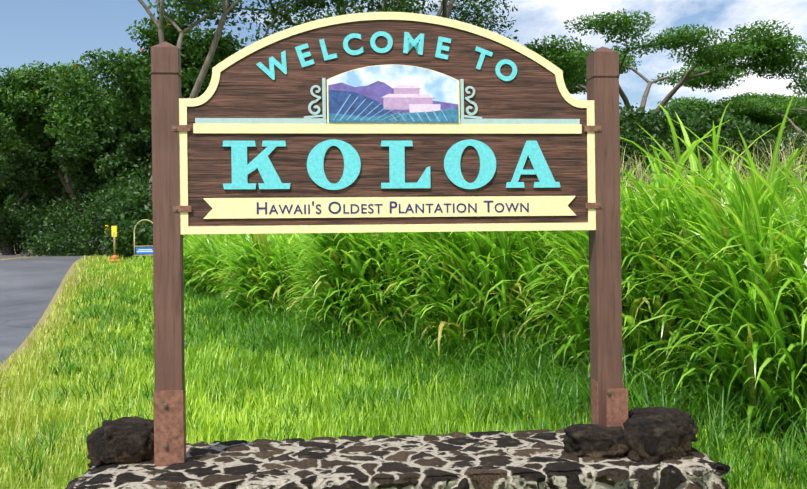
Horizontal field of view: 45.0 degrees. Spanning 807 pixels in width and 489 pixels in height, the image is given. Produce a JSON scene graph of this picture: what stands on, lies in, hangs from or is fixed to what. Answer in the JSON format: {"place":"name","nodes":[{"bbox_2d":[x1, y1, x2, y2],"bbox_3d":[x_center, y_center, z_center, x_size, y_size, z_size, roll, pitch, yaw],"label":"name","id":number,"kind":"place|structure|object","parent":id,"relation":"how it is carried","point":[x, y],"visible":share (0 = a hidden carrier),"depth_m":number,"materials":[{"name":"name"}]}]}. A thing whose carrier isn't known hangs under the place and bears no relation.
{"place":"outdoors","nodes":[
{"label":"outdoors","id":0,"kind":"place"},
{"bbox_2d":[0,252,98,364],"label":"road","id":1,"kind":"structure","parent":0,"point":[29,286],"depth_m":24.47,"materials":[{"name":"grey asphalt"}]},
{"bbox_2d":[0,249,806,488],"bbox_3d":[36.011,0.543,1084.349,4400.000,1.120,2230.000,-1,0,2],"label":"ground","id":2,"kind":"structure","parent":0,"point":[19,349],"depth_m":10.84,"materials":[{"name":"green plant"}]},
{"bbox_2d":[0,187,26,253],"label":"understory tree","id":3,"kind":"object","parent":2,"relation":"on","point":[8,209],"depth_m":78.69,"materials":[{"name":"green plant"}]},
{"bbox_2d":[0,194,27,253],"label":"roadside tree","id":4,"kind":"object","parent":2,"relation":"on","point":[25,251],"depth_m":84.64,"materials":[{"name":"green plant"}]},
{"bbox_2d":[0,131,43,253],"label":"forest tree","id":5,"kind":"object","parent":2,"relation":"on","point":[2,192],"visible":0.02,"depth_m":77.02,"materials":[{"name":"green plant"}]},
{"bbox_2d":[0,197,73,254],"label":"bush","id":6,"kind":"object","parent":2,"relation":"on","point":[16,222],"visible":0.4,"depth_m":69.44,"materials":[{"name":"green plant"}]},
{"bbox_2d":[0,162,76,254],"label":"roadside tree","id":7,"kind":"object","parent":2,"relation":"on","point":[10,251],"visible":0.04,"depth_m":70.81,"materials":[{"name":"green plant"}]},
{"bbox_2d":[0,128,105,218],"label":"forest tree","id":8,"kind":"object","parent":2,"relation":"on","point":[2,163],"visible":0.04,"depth_m":74.13,"materials":[{"name":"green plant"}]},
{"bbox_2d":[19,193,98,251],"bbox_3d":[-21.160,-1.246,62.729,6.317,4.031,7.823,-1,0,-43],"label":"bush","id":9,"kind":"object","parent":2,"relation":"on","point":[60,220],"visible":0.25,"depth_m":61.18,"materials":[{"name":"green plant"}]},
{"bbox_2d":[20,185,114,256],"bbox_3d":[-18.054,-0.456,57.152,7.365,6.368,7.164,-1,0,2],"label":"bush","id":10,"kind":"object","parent":2,"relation":"on","point":[91,239],"visible":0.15,"depth_m":55.59,"materials":[{"name":"green plant"}]},
{"bbox_2d":[0,59,135,254],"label":"tulip tree","id":11,"kind":"object","parent":2,"relation":"on","point":[27,98],"visible":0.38,"depth_m":62.42,"materials":[{"name":"green plant"}]},
{"bbox_2d":[0,122,146,253],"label":"forest tree","id":12,"kind":"object","parent":2,"relation":"on","point":[25,171],"visible":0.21,"depth_m":63.63,"materials":[{"name":"green plant"}]},
{"bbox_2d":[81,190,119,238],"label":"bush","id":13,"kind":"object","parent":2,"relation":"on","point":[95,224],"depth_m":49.17,"materials":[{"name":"green plant"}]},
{"bbox_2d":[51,127,151,197],"bbox_3d":[-16.708,-3.234,59.951,9.371,7.809,9.156,-1,0,-22],"label":"forest tree","id":14,"kind":"object","parent":2,"relation":"on","point":[89,172],"visible":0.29,"depth_m":58.35,"materials":[{"name":"green plant"}]},
{"bbox_2d":[108,226,121,261],"bbox_3d":[-9.876,-0.020,33.294,0.502,1.240,0.502,-1,0,17],"label":"delineator post","id":15,"kind":"object","parent":2,"relation":"on","point":[114,235],"visible":0.83,"depth_m":33.26,"materials":[{"name":"yellow"}]},
{"bbox_2d":[92,177,149,229],"bbox_3d":[-11.720,-1.409,46.903,5.840,4.079,6.942,-1,0,2],"label":"bush","id":16,"kind":"object","parent":2,"relation":"on","point":[116,193],"visible":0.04,"depth_m":45.22,"materials":[{"name":"green plant"}]},
{"bbox_2d":[99,180,152,227],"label":"bush","id":17,"kind":"object","parent":2,"relation":"on","point":[126,208],"visible":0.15,"depth_m":43.27,"materials":[{"name":"green plant"}]},
{"bbox_2d":[100,99,151,182],"bbox_3d":[-14.681,-4.234,61.709,9.861,9.776,10.418,-1,0,-15],"label":"forest tree","id":18,"kind":"object","parent":2,"relation":"on","point":[118,133],"visible":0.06,"depth_m":62.19,"materials":[{"name":"green plant"}]},
{"bbox_2d":[117,131,151,179],"bbox_3d":[-12.396,-3.035,56.809,7.179,7.347,7.891,-1,0,2],"label":"forest tree","id":19,"kind":"object","parent":2,"relation":"on","point":[131,148],"visible":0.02,"depth_m":54.40,"materials":[{"name":"green plant"}]},
{"bbox_2d":[119,153,151,197],"bbox_3d":[-10.303,-2.284,50.704,10.010,5.787,7.658,-1,0,-38],"label":"understory tree","id":20,"kind":"object","parent":2,"relation":"on","point":[141,171],"depth_m":49.30,"materials":[{"name":"green plant"}]},
{"bbox_2d":[130,190,152,220],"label":"bush","id":21,"kind":"object","parent":2,"relation":"on","point":[145,207],"depth_m":42.62,"materials":[{"name":"green plant"}]},
{"bbox_2d":[134,219,152,258],"bbox_3d":[-9.082,-0.139,34.268,0.894,1.497,0.045,-1,0,14],"label":"sign frame stand","id":22,"kind":"object","parent":2,"relation":"on","point":[144,249],"visible":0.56,"depth_m":34.28,"materials":[{"name":"paint"}]},
{"bbox_2d":[41,8,246,144],"bbox_3d":[-12.955,-6.163,56.137,13.093,13.662,14.824,-1,0,2],"label":"tulip tree","id":23,"kind":"object","parent":2,"relation":"on","point":[130,76],"visible":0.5,"depth_m":51.41,"materials":[{"name":"green plant"}]},
{"bbox_2d":[101,219,187,258],"bbox_3d":[-8.937,-0.038,37.438,5.173,2.135,4.821,-1,0,-17],"label":"bush","id":24,"kind":"object","parent":2,"relation":"on","point":[124,238],"visible":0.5,"depth_m":35.68,"materials":[{"name":"green plant"}]},
{"bbox_2d":[148,204,152,220],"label":"bush","id":25,"kind":"object","parent":2,"relation":"on","point":[151,217],"depth_m":38.48,"materials":[{"name":"green plant"}]},
{"bbox_2d":[138,0,424,217],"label":"tulip tree","id":26,"kind":"object","parent":2,"relation":"on","point":[210,56],"visible":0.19,"depth_m":46.45,"materials":[{"name":"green plant"}]},
{"bbox_2d":[147,0,453,27],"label":"tulip tree","id":27,"kind":"object","parent":2,"relation":"on","point":[189,7],"visible":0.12,"depth_m":50.35,"materials":[{"name":"green plant"}]},
{"bbox_2d":[237,0,518,41],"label":"forest tree","id":28,"kind":"object","parent":2,"relation":"on","point":[462,14],"visible":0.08,"depth_m":72.08,"materials":[{"name":"green plant"}]},
{"bbox_2d":[65,429,729,488],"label":"stone base","id":29,"kind":"object","parent":2,"relation":"on","point":[535,459],"visible":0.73,"depth_m":5.00,"materials":[{"name":"black stone"}]},
{"bbox_2d":[86,416,153,465],"bbox_3d":[-1.512,1.077,5.290,0.400,0.251,0.361,-1,0,-18],"label":"lava rock","id":30,"kind":"object","parent":29,"relation":"on","point":[125,440],"visible":0.77,"depth_m":5.15,"materials":[{"name":"black stone"}]},
{"bbox_2d":[151,12,627,465],"bbox_3d":[-0.050,-0.009,5.314,2.570,2.495,0.166,-1,0,-6],"label":"welcome sign","id":31,"kind":"object","parent":29,"relation":"on","point":[370,122],"visible":0.98,"depth_m":5.26,"materials":[{"name":"paint"}]},
{"bbox_2d":[563,423,629,457],"bbox_3d":[1.039,1.067,5.245,0.354,0.190,0.256,-1,0,11],"label":"lava rock","id":32,"kind":"object","parent":29,"relation":"on","point":[581,440],"visible":0.85,"depth_m":5.15,"materials":[{"name":"black stone"}]},
{"bbox_2d":[622,414,691,463],"bbox_3d":[1.343,1.036,5.182,0.364,0.252,0.290,-1,0,-29],"label":"lava rock","id":33,"kind":"object","parent":29,"relation":"on","point":[656,439],"visible":0.94,"depth_m":5.07,"materials":[{"name":"black stone"}]},
{"bbox_2d":[628,407,698,446],"bbox_3d":[1.435,1.038,5.469,0.403,0.240,0.356,-1,0,-1],"label":"lava rock","id":34,"kind":"object","parent":29,"relation":"on","point":[679,414],"visible":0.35,"depth_m":5.39,"materials":[{"name":"black stone"}]},
{"bbox_2d":[183,250,806,488],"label":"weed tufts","id":35,"kind":"object","parent":2,"relation":"on","point":[388,349],"visible":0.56,"depth_m":9.78,"materials":[{"name":"green plant"}]},
{"bbox_2d":[619,102,657,170],"bbox_3d":[12.051,-4.288,60.631,9.206,9.190,8.918,-1,0,16],"label":"bush","id":36,"kind":"object","parent":2,"relation":"on","point":[630,117],"visible":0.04,"depth_m":59.64,"materials":[{"name":"green plant"}]},
{"bbox_2d":[523,8,806,120],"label":"albizia tree","id":37,"kind":"object","parent":2,"relation":"on","point":[715,68],"visible":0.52,"depth_m":66.15,"materials":[{"name":"green plant"}]},
{"bbox_2d":[620,103,721,192],"bbox_3d":[15.097,-4.075,58.886,9.072,8.731,10.005,-1,0,36],"label":"bush","id":38,"kind":"object","parent":2,"relation":"on","point":[695,126],"visible":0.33,"depth_m":56.17,"materials":[{"name":"green plant"}]},
{"bbox_2d":[652,92,806,133],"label":"albizia tree","id":39,"kind":"object","parent":2,"relation":"on","point":[775,98],"visible":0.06,"depth_m":93.48,"materials":[{"name":"green plant"}]},
{"bbox_2d":[688,122,772,180],"bbox_3d":[19.931,-3.839,63.369,7.998,8.094,7.464,-1,0,2],"label":"bush","id":40,"kind":"object","parent":2,"relation":"on","point":[762,140],"depth_m":61.16,"materials":[{"name":"green plant"}]},
{"bbox_2d":[689,101,788,191],"bbox_3d":[20.707,-4.381,60.182,8.881,9.150,10.167,-1,0,-28],"label":"bush","id":41,"kind":"object","parent":2,"relation":"on","point":[727,131],"visible":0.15,"depth_m":57.37,"materials":[{"name":"green plant"}]},
{"bbox_2d":[705,69,806,146],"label":"albizia tree","id":42,"kind":"object","parent":2,"relation":"on","point":[756,111],"visible":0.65,"depth_m":80.42,"materials":[{"name":"green plant"}]},
{"bbox_2d":[768,129,806,191],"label":"bush","id":43,"kind":"object","parent":2,"relation":"on","point":[802,140],"visible":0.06,"depth_m":66.36,"materials":[{"name":"green plant"}]},
{"bbox_2d":[0,0,806,248],"label":"sky","id":44,"kind":"structure","parent":0,"point":[48,31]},
{"bbox_2d":[183,86,806,448],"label":"tall grass","id":45,"kind":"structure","parent":0,"point":[739,265],"depth_m":8.79,"materials":[{"name":"green plant"}]},
{"bbox_2d":[620,119,806,218],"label":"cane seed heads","id":46,"kind":"object","parent":45,"relation":"on","point":[738,169],"visible":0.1,"depth_m":9.32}
]}

